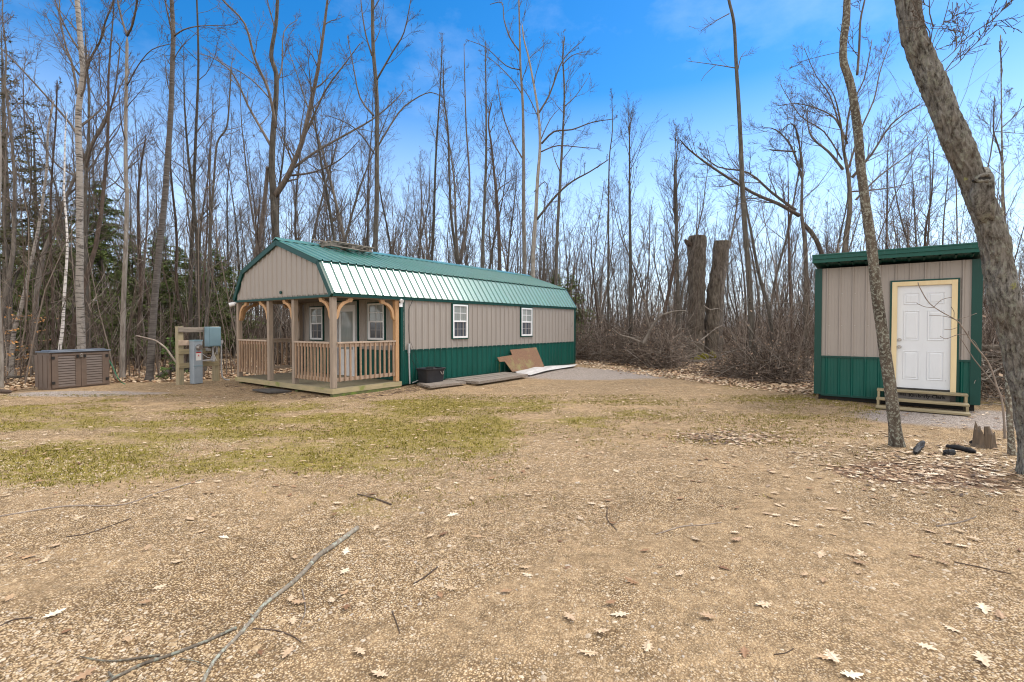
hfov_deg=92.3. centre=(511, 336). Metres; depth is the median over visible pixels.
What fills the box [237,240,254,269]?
bare tree
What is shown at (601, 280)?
bare tree
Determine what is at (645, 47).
sky
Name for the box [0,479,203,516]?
stick
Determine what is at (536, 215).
forked tree
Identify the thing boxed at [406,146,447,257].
bare tree
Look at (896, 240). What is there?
bare tree
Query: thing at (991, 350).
brush leaves
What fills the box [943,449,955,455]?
charred log
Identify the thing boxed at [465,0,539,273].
tall tree
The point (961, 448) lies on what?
charred log
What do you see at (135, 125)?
bare tree
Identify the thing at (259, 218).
bare tree
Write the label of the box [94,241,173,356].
evergreen tree
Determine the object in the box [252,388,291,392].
step slab
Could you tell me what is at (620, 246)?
bare tree
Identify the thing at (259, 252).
bare tree
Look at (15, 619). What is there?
stick
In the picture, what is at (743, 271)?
bare tree
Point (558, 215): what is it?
tall tree
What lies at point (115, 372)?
garden hose
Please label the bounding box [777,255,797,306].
bare tree
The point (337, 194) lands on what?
bare tree
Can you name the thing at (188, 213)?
bare tree
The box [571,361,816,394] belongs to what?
edge leaves
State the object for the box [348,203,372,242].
bare tree
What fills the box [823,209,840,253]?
bare tree
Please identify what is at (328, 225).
bare tree
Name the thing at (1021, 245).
bare tree
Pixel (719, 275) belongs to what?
bare tree
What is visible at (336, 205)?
bare tree
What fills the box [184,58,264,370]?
slim tree
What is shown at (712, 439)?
leaf drift
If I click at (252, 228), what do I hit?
bare tree
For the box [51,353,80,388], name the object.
door
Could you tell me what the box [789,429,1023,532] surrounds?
leaf litter
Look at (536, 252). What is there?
bare tree
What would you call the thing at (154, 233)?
bare tree
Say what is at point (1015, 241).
bare tree
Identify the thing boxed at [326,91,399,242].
bare tree
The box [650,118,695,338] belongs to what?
slim tree
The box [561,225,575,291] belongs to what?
bare tree
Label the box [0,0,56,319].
bare tree
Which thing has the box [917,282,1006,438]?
sapling
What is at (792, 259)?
bare tree
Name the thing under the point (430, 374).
planter tub
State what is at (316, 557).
fallen branch
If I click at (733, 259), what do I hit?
bare tree
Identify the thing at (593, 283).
bare tree
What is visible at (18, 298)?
evergreen tree
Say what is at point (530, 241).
bare tree
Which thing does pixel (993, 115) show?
slim tree
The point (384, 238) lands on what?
bare tree
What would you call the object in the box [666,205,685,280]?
bare tree
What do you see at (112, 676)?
fallen branch
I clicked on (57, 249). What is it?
evergreen tree
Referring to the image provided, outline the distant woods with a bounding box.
[0,139,1023,339]
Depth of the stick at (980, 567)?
3.26 m
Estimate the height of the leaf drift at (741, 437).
0.035 m
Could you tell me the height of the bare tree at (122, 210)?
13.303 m
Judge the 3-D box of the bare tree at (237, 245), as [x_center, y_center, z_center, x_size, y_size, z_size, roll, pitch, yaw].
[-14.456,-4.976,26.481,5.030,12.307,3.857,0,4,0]
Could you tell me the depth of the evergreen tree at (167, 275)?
24.61 m
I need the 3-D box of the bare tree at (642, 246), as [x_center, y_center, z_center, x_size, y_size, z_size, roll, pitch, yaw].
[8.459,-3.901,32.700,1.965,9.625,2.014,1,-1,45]
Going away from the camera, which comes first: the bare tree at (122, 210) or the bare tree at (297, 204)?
the bare tree at (297, 204)
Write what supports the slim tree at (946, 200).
on the ground
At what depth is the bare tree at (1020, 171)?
17.03 m
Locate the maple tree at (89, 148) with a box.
[0,0,163,347]
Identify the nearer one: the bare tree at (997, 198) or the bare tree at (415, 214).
the bare tree at (997, 198)
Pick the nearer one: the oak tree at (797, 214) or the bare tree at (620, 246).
the oak tree at (797, 214)
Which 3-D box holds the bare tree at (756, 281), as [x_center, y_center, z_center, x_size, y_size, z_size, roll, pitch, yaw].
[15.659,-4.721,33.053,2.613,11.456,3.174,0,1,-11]
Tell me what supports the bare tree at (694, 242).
on the ground
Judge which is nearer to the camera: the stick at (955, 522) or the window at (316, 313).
the stick at (955, 522)
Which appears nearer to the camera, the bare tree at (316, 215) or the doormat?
the doormat
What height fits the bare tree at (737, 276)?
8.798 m
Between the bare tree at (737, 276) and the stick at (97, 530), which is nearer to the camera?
the stick at (97, 530)
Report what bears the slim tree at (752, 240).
on the ground
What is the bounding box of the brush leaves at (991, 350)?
[264,300,1004,398]
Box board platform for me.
[417,380,465,387]
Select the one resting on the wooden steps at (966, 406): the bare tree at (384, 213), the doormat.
the doormat
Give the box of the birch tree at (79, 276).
[14,0,117,348]
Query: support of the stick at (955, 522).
on the ground
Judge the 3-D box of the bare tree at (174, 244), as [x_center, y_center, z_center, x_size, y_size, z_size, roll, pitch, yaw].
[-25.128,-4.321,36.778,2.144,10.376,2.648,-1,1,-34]
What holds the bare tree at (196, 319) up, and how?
on the ground
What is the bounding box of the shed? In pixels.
[812,242,982,410]
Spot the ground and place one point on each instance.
(214, 581)
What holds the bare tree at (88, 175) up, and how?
on the ground
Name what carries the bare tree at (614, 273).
on the ground
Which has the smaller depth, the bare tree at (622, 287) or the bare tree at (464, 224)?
the bare tree at (464, 224)
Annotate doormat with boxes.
[897,392,949,401]
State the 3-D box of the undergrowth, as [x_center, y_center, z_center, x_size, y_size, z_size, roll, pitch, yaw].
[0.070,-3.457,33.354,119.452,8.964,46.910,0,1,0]
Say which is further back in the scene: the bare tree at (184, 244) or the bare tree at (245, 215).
the bare tree at (184, 244)
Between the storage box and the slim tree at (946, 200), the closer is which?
the storage box
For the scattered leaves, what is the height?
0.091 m
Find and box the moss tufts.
[0,393,882,508]
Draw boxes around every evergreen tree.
[0,31,98,364]
[0,113,108,329]
[0,222,69,345]
[0,228,60,356]
[1,269,67,363]
[25,181,168,336]
[25,254,129,352]
[41,216,92,298]
[76,270,164,358]
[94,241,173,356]
[136,235,185,323]
[142,246,212,349]
[155,337,188,379]
[158,249,232,353]
[187,248,258,331]
[200,266,266,356]
[548,274,578,325]
[558,274,595,343]
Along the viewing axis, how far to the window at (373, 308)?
13.22 m
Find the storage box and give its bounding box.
[34,348,110,389]
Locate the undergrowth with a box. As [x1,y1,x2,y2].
[0,33,1023,384]
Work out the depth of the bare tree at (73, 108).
19.52 m
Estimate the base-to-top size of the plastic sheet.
0.135 m
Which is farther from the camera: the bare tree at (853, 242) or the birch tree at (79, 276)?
the bare tree at (853, 242)
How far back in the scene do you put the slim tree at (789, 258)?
16.11 m
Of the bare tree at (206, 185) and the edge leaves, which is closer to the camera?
the edge leaves
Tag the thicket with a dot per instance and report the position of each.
(728, 339)
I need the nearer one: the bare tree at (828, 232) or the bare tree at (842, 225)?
the bare tree at (842, 225)
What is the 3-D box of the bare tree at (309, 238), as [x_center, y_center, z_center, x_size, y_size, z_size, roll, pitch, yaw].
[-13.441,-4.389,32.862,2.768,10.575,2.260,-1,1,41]
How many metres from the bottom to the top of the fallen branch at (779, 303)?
0.278 m
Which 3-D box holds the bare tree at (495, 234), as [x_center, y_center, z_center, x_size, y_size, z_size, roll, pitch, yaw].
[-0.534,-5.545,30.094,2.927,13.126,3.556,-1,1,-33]
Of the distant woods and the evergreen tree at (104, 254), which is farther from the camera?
the distant woods
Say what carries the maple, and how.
on the ground
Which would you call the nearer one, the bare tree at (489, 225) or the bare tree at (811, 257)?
the bare tree at (811, 257)
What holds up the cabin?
on the ground
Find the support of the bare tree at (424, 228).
on the ground
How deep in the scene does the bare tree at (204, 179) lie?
19.84 m
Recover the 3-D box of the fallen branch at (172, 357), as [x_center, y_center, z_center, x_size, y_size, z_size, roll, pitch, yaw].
[-10.049,0.353,13.911,1.158,0.802,0.058,0,1,0]
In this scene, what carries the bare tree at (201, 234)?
on the ground
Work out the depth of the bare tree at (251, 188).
25.59 m
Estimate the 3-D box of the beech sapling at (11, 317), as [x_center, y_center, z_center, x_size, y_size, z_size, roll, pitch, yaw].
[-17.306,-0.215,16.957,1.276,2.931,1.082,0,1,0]
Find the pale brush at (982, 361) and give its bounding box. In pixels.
[576,288,1004,398]
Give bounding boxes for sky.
[0,0,1023,327]
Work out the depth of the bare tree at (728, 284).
23.67 m
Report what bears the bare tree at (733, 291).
on the ground
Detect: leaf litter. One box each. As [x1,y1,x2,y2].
[1,350,1004,397]
[699,445,1023,495]
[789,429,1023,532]
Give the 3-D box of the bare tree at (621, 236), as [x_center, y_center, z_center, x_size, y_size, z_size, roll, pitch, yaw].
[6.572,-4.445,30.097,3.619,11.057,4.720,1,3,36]
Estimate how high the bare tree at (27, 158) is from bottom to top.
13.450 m
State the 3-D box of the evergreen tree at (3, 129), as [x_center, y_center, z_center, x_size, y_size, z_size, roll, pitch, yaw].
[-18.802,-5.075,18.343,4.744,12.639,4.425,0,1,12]
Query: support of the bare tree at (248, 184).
on the ground
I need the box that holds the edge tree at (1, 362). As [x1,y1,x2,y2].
[0,0,33,388]
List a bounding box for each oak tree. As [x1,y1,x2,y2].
[669,71,863,370]
[767,23,959,252]
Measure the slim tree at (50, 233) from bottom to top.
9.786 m
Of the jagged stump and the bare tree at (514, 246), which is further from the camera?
the bare tree at (514, 246)
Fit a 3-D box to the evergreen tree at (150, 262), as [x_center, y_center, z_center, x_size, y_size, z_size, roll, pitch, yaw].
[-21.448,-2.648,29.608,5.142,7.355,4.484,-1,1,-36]
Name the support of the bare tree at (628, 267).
on the ground
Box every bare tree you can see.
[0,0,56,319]
[0,68,27,212]
[0,176,12,288]
[1,49,66,301]
[1,98,74,315]
[1,101,70,251]
[28,87,75,347]
[31,0,153,348]
[31,47,144,371]
[33,159,73,277]
[42,151,75,248]
[45,159,83,273]
[47,107,119,356]
[51,86,102,234]
[55,134,142,261]
[67,116,117,345]
[91,162,122,307]
[106,174,157,280]
[109,64,206,360]
[113,135,161,366]
[113,156,145,275]
[114,95,166,322]
[132,39,240,371]
[137,138,167,237]
[140,184,174,355]
[140,193,169,310]
[144,206,202,273]
[147,177,181,310]
[150,194,172,280]
[153,125,216,339]
[165,209,188,294]
[173,126,226,300]
[179,73,229,354]
[180,110,230,258]
[180,227,189,273]
[188,203,215,274]
[208,118,276,310]
[208,203,250,288]
[212,105,242,355]
[216,66,268,251]
[218,196,249,297]
[218,224,229,297]
[228,194,270,334]
[232,134,289,364]
[232,204,251,269]
[233,136,291,333]
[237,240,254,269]
[239,174,264,326]
[245,158,282,318]
[248,50,304,350]
[256,189,291,359]
[268,80,316,240]
[270,38,363,240]
[277,26,355,241]
[282,149,309,240]
[293,198,318,242]
[298,163,336,240]
[298,184,327,239]
[300,116,348,242]
[301,77,356,242]
[302,124,337,240]
[313,150,360,239]
[320,198,363,243]
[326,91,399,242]
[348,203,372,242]
[353,74,391,246]
[354,124,408,253]
[366,206,392,253]
[369,181,394,246]
[370,227,392,253]
[379,181,408,254]
[389,167,420,256]
[397,178,430,257]
[402,151,433,258]
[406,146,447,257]
[412,158,438,259]
[427,86,477,258]
[438,184,482,264]
[442,200,478,260]
[453,157,532,270]
[458,190,487,265]
[471,137,527,268]
[475,173,497,269]
[489,133,533,271]
[496,195,517,271]
[505,215,521,273]
[515,204,543,273]
[516,203,550,273]
[521,222,545,278]
[526,187,565,282]
[527,214,575,279]
[535,207,555,279]
[536,238,551,282]
[549,175,593,285]
[559,190,603,295]
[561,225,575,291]
[571,202,615,345]
[580,171,657,335]
[593,177,656,322]
[593,245,610,305]
[595,188,619,324]
[598,180,649,331]
[599,225,624,340]
[602,226,627,313]
[612,257,628,324]
[614,230,635,314]
[615,234,625,321]
[622,227,636,311]
[631,205,656,293]
[637,214,664,330]
[640,227,652,343]
[649,243,668,331]
[655,208,674,323]
[664,207,683,316]
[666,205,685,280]
[666,219,683,321]
[678,178,714,348]
[679,149,717,314]
[692,246,706,359]
[700,227,736,343]
[701,209,716,333]
[706,198,742,336]
[712,137,764,363]
[713,229,736,350]
[716,190,763,319]
[720,232,744,325]
[722,192,769,333]
[725,226,745,320]
[729,260,741,327]
[752,250,762,322]
[754,216,780,335]
[767,94,818,339]
[770,242,787,304]
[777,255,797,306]
[785,212,798,336]
[791,217,807,314]
[799,202,824,351]
[814,190,835,272]
[814,210,840,253]
[818,132,872,251]
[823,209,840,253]
[830,191,873,251]
[847,223,865,249]
[869,148,939,245]
[878,180,913,247]
[884,144,944,246]
[891,165,928,247]
[900,121,957,246]
[938,210,962,243]
[960,219,976,242]
[966,219,995,343]
[972,149,1023,309]
[989,185,1023,344]
[1003,111,1023,241]
[1008,217,1023,277]
[1013,226,1023,269]
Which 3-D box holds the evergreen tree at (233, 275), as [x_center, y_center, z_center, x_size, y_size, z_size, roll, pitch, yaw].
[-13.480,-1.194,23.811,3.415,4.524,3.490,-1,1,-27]
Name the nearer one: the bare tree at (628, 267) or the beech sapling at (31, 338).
the beech sapling at (31, 338)
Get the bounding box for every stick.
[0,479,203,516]
[0,617,32,625]
[66,518,130,536]
[253,628,300,641]
[299,589,305,626]
[357,493,391,504]
[413,566,437,583]
[656,522,721,533]
[936,516,976,526]
[954,561,1011,573]
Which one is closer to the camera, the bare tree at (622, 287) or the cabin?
the cabin
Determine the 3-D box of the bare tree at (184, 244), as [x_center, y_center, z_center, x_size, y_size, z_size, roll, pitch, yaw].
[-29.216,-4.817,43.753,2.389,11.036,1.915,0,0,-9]
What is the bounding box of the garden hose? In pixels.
[109,360,124,383]
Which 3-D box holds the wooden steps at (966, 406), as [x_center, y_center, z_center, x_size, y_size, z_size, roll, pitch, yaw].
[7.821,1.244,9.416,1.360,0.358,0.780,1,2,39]
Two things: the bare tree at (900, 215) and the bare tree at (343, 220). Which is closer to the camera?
the bare tree at (900, 215)
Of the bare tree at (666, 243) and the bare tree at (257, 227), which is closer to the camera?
the bare tree at (257, 227)
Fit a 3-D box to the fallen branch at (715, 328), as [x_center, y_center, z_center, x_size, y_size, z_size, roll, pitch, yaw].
[7.215,-0.491,17.794,0.800,1.296,0.057,0,1,0]
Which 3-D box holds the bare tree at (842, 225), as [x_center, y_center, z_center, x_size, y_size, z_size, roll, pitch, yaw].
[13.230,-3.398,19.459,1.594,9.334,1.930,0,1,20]
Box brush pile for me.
[246,272,1004,406]
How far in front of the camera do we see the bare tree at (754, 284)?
41.34 m
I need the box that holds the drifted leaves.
[226,367,597,398]
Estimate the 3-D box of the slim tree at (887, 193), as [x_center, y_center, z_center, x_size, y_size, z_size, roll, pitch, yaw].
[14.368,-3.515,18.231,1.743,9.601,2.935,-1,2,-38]
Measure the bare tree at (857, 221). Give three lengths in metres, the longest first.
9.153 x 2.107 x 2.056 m
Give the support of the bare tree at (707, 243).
on the ground
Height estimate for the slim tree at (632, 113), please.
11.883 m
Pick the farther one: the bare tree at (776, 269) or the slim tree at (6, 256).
the bare tree at (776, 269)
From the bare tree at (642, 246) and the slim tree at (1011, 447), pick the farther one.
the bare tree at (642, 246)
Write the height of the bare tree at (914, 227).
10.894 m
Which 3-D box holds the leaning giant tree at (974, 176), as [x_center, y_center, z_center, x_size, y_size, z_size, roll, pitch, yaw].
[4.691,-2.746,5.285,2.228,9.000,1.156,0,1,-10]
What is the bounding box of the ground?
[0,329,1023,681]
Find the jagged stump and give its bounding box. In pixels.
[970,421,997,448]
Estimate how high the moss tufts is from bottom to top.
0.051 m
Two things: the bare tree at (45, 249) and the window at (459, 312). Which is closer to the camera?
the window at (459, 312)
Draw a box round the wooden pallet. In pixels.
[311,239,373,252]
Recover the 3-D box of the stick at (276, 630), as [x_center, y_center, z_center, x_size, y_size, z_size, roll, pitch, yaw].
[-1.213,1.544,2.560,0.329,0.008,0.038,0,1,21]
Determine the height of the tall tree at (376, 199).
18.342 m
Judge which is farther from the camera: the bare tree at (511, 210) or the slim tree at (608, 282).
the bare tree at (511, 210)
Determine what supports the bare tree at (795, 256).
on the ground
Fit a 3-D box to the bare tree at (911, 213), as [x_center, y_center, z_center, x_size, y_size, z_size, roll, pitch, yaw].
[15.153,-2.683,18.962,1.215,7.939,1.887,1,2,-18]
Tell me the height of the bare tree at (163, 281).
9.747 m
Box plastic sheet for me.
[516,364,576,374]
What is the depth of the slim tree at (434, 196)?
23.80 m
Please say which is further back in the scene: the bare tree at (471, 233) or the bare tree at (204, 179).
the bare tree at (471, 233)
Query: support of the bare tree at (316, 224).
on the ground
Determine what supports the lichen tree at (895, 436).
on the ground
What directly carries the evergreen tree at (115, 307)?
on the ground
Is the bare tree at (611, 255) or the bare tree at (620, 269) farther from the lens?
the bare tree at (620, 269)
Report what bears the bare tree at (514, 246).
on the ground
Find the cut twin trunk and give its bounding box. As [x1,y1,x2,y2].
[683,235,730,359]
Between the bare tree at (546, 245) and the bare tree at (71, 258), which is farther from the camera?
the bare tree at (546, 245)
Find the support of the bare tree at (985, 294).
on the ground
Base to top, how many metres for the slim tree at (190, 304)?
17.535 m
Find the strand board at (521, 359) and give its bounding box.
[497,347,543,371]
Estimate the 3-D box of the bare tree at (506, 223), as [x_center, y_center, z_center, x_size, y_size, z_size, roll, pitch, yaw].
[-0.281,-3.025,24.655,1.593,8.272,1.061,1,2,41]
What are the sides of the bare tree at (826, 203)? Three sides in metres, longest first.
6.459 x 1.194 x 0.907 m
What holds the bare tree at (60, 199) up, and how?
on the ground
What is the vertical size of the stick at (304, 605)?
0.007 m
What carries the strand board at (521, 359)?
on the plastic sheet
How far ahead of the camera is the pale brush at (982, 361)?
15.37 m
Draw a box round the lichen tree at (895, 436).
[787,0,905,447]
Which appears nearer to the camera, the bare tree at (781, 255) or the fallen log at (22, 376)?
the fallen log at (22, 376)
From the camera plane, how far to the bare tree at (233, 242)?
34.06 m
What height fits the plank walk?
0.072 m
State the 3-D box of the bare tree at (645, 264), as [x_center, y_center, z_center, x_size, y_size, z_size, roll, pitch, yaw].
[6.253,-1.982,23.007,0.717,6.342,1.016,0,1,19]
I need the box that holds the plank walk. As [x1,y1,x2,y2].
[445,372,527,383]
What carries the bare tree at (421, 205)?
on the ground
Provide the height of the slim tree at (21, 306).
9.095 m
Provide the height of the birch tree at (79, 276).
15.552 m
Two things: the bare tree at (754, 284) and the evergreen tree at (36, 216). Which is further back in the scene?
the bare tree at (754, 284)
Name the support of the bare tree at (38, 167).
on the ground
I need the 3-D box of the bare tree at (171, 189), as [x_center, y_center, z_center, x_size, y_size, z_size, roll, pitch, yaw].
[-14.731,-5.272,20.560,3.649,12.993,2.980,1,1,-23]
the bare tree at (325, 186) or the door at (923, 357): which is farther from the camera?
the bare tree at (325, 186)
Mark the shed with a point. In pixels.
(925, 357)
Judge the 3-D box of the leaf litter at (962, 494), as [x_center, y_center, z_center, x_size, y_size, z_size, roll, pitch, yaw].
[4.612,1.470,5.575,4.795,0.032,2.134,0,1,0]
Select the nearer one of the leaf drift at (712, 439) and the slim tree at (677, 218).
the leaf drift at (712, 439)
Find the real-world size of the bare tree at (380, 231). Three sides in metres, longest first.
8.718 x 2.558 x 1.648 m
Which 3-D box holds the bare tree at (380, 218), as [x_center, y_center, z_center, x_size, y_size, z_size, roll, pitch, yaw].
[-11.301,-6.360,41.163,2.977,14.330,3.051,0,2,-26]
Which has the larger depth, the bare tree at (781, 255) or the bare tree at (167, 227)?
the bare tree at (167, 227)
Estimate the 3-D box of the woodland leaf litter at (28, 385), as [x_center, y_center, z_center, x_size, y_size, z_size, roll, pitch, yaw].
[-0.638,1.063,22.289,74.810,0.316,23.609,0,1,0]
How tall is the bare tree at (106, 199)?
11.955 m
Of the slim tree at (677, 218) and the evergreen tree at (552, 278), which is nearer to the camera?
the slim tree at (677, 218)
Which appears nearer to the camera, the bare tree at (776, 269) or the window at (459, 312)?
the window at (459, 312)
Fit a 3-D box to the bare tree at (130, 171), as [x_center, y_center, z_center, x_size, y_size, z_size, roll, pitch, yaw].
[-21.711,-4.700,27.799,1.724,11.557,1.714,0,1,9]
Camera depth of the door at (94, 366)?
13.17 m
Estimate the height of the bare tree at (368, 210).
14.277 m
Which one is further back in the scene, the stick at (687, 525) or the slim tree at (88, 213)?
the slim tree at (88, 213)
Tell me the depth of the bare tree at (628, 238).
25.85 m
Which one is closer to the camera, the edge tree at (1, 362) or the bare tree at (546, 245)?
the edge tree at (1, 362)
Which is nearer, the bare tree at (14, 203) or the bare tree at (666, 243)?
the bare tree at (14, 203)
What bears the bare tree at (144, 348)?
on the ground
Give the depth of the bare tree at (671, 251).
43.87 m
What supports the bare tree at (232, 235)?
on the ground
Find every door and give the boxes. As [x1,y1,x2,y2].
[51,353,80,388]
[81,352,108,385]
[337,300,358,375]
[896,284,951,391]
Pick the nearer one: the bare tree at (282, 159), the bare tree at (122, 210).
the bare tree at (282, 159)
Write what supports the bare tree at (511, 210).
on the ground
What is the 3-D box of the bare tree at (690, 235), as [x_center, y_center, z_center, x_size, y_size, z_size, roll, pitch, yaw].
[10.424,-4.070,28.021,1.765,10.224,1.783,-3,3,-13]
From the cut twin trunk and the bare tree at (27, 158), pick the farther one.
the cut twin trunk
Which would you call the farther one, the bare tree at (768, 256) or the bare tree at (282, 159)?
the bare tree at (768, 256)
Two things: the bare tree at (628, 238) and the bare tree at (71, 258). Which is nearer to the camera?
the bare tree at (71, 258)
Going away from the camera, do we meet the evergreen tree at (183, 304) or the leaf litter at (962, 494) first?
the leaf litter at (962, 494)
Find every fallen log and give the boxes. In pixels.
[0,389,11,392]
[7,375,23,379]
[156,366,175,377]
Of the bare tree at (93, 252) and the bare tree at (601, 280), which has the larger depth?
the bare tree at (601, 280)
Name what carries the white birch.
on the ground
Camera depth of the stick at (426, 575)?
3.14 m
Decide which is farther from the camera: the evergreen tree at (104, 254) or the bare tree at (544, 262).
the bare tree at (544, 262)
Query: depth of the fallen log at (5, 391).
11.75 m
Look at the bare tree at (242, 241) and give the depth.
37.04 m
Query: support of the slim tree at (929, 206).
on the ground
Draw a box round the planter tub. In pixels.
[416,367,445,382]
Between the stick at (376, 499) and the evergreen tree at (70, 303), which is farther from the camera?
the evergreen tree at (70, 303)
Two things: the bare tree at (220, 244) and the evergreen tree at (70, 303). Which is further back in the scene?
the bare tree at (220, 244)
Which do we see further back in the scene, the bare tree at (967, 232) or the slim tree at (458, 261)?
the bare tree at (967, 232)
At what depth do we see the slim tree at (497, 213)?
20.86 m
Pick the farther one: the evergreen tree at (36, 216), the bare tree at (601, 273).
the bare tree at (601, 273)
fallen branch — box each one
[79,626,236,681]
[136,335,175,362]
[201,526,358,681]
[612,293,685,344]
[701,305,722,340]
[754,302,807,308]
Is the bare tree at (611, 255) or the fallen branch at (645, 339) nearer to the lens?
the fallen branch at (645, 339)
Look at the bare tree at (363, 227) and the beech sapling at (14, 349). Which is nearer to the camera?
the beech sapling at (14, 349)
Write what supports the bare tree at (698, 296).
on the ground
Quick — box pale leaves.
[41,466,1005,680]
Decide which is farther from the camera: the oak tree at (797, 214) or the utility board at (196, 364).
the oak tree at (797, 214)
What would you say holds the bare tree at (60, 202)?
on the ground
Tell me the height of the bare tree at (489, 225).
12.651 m
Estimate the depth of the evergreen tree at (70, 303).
20.59 m
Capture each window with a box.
[309,306,323,340]
[367,302,385,340]
[451,303,468,338]
[520,307,532,336]
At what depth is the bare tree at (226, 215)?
24.55 m
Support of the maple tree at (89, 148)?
on the ground
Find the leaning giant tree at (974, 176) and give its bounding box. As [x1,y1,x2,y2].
[894,0,1023,474]
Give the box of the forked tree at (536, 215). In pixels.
[510,14,617,277]
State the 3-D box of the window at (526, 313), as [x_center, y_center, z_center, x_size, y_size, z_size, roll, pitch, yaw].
[0.509,-0.516,17.212,0.052,1.030,0.720,1,1,36]
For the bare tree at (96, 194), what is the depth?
28.49 m
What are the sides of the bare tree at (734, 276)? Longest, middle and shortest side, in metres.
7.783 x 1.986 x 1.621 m
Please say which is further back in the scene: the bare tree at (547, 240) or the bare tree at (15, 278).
the bare tree at (547, 240)
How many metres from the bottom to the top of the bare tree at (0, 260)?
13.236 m
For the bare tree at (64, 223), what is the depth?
26.43 m
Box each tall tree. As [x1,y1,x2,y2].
[319,0,449,251]
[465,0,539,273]
[541,29,598,285]
[688,0,758,363]
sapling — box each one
[2,292,29,350]
[3,326,31,379]
[7,311,57,376]
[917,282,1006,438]
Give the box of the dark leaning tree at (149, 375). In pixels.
[144,0,250,380]
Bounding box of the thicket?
[93,293,996,355]
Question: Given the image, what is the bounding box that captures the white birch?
[41,112,76,349]
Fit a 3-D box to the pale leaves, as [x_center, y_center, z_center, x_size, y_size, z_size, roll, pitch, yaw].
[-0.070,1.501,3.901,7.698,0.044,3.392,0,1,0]
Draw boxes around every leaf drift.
[623,428,895,478]
[659,428,803,444]
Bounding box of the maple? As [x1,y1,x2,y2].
[192,0,410,364]
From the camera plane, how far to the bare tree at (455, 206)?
25.52 m
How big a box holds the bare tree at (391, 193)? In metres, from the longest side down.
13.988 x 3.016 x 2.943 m
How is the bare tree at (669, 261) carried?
on the ground
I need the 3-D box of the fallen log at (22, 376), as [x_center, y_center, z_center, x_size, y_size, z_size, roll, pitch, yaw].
[-15.067,1.237,14.874,0.117,0.122,0.705,0,1,-7]
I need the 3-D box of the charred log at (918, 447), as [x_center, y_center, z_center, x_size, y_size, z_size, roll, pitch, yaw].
[5.314,1.434,6.418,0.088,0.084,0.843,1,2,44]
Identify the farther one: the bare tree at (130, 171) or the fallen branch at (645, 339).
the bare tree at (130, 171)
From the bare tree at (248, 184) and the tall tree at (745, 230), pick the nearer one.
the tall tree at (745, 230)
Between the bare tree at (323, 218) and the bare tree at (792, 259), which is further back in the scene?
the bare tree at (792, 259)
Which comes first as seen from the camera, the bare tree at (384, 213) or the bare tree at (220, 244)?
the bare tree at (384, 213)
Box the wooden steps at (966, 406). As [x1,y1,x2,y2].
[875,388,970,415]
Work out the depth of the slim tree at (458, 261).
23.89 m
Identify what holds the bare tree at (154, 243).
on the ground
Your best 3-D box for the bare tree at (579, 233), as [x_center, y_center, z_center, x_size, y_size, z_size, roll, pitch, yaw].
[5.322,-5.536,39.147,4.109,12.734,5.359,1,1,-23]
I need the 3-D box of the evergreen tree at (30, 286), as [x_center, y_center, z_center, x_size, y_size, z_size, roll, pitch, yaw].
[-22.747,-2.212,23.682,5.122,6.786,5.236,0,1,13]
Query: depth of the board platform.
12.69 m
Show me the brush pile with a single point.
(670, 353)
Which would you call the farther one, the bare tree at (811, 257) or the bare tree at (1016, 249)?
the bare tree at (811, 257)
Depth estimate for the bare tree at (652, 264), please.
24.57 m
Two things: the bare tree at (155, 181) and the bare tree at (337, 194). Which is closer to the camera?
the bare tree at (155, 181)
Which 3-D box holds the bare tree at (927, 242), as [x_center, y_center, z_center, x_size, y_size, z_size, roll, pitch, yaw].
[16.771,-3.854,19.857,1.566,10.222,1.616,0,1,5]
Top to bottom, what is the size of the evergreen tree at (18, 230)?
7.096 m
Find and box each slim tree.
[0,112,37,370]
[2,80,109,376]
[7,76,70,349]
[60,131,160,348]
[82,0,193,378]
[108,120,189,369]
[129,0,231,339]
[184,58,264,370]
[418,32,462,259]
[434,44,471,263]
[461,94,520,270]
[472,37,511,267]
[603,89,634,350]
[615,90,667,360]
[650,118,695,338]
[651,124,694,355]
[712,152,778,362]
[750,134,822,352]
[863,113,954,248]
[899,132,958,245]
[920,146,994,244]
[965,76,1023,220]
[989,35,1023,455]
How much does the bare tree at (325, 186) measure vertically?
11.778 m
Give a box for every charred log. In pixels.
[913,440,924,453]
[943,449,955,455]
[945,444,976,452]
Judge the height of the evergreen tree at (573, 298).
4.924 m
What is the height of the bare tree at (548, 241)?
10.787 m
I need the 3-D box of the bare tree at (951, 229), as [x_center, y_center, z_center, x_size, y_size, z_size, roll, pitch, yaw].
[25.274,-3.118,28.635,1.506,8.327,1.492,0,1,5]
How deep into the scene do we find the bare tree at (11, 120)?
19.66 m
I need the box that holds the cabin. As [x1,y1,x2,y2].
[229,237,576,396]
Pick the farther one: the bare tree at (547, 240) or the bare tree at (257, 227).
the bare tree at (547, 240)
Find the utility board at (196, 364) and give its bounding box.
[175,326,228,384]
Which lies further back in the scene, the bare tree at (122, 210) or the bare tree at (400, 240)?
the bare tree at (122, 210)
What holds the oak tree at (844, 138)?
on the ground
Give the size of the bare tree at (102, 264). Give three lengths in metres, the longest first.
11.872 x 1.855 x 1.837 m
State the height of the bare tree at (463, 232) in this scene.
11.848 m
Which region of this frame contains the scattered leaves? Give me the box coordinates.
[0,384,1021,661]

